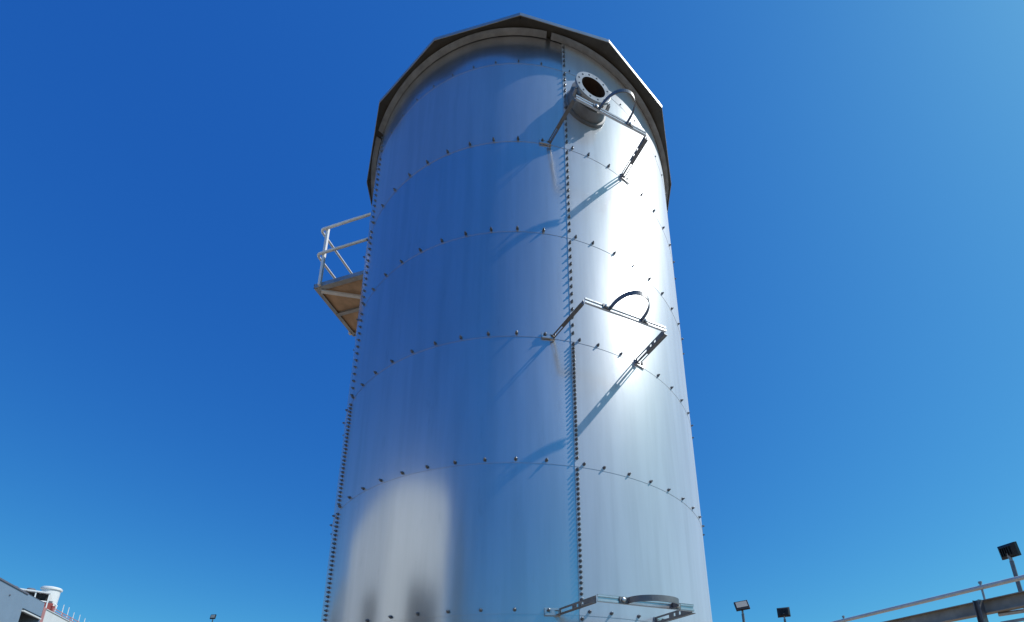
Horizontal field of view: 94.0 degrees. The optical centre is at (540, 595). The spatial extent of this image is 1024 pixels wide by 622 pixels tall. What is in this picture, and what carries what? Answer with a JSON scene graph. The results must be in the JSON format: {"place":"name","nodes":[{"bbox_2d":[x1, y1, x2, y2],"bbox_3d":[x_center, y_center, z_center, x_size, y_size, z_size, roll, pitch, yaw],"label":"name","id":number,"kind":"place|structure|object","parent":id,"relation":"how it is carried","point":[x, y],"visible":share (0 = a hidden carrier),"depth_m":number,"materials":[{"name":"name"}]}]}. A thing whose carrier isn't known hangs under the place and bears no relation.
{"place":"outdoors","nodes":[
{"label":"outdoors","id":0,"kind":"place"},
{"bbox_2d":[0,578,44,621],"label":"warehouse","id":1,"kind":"structure","parent":0,"point":[17,604],"depth_m":24.32,"materials":[{"name":"metal"}]},
{"bbox_2d":[40,605,85,621],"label":"annex building","id":2,"kind":"structure","parent":0,"point":[47,615],"depth_m":28.24,"materials":[{"name":"white metal"}]},
{"bbox_2d":[17,586,54,610],"bbox_3d":[-34.430,0.749,31.436,1.900,2.490,3.380,-15,-22,41],"label":"plant shelter","id":3,"kind":"object","parent":2,"relation":"on","point":[41,596],"visible":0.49,"depth_m":31.81,"materials":[{"name":"white metal"}]},
{"bbox_2d":[40,586,62,610],"bbox_3d":[-33.495,0.616,32.411,1.125,2.470,1.100,0,-16,-2],"label":"roof tank","id":4,"kind":"object","parent":3,"relation":"on","point":[55,594],"visible":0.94,"depth_m":32.40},
{"bbox_2d":[0,0,1023,621],"label":"sky","id":5,"kind":"structure","parent":0,"point":[845,214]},
{"label":"ground","id":6,"kind":"structure","parent":0,"visible":0},
{"bbox_2d":[314,13,711,621],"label":"storage tank","id":7,"kind":"object","parent":6,"relation":"on","point":[517,445],"visible":1,"depth_m":4.32,"materials":[{"name":"metal"}]},
{"bbox_2d":[734,600,749,621],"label":"floodlight","id":8,"kind":"object","parent":6,"relation":"on","point":[743,605],"visible":1,"depth_m":13.18,"materials":[{"name":"metal"}]},
{"bbox_2d":[777,607,790,621],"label":"floodlight","id":9,"kind":"object","parent":6,"relation":"on","point":[783,612],"visible":1,"depth_m":13.61,"materials":[{"name":"metal"}]},
{"bbox_2d":[832,575,1023,621],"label":"pipe rack","id":10,"kind":"object","parent":6,"relation":"on","point":[1002,605],"visible":1,"depth_m":10.67,"materials":[{"name":"grey metal"}]},
{"bbox_2d":[997,541,1023,608],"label":"floodlight","id":11,"kind":"object","parent":6,"relation":"on","point":[1010,551],"visible":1,"depth_m":11.28,"materials":[{"name":"metal"}]}
]}

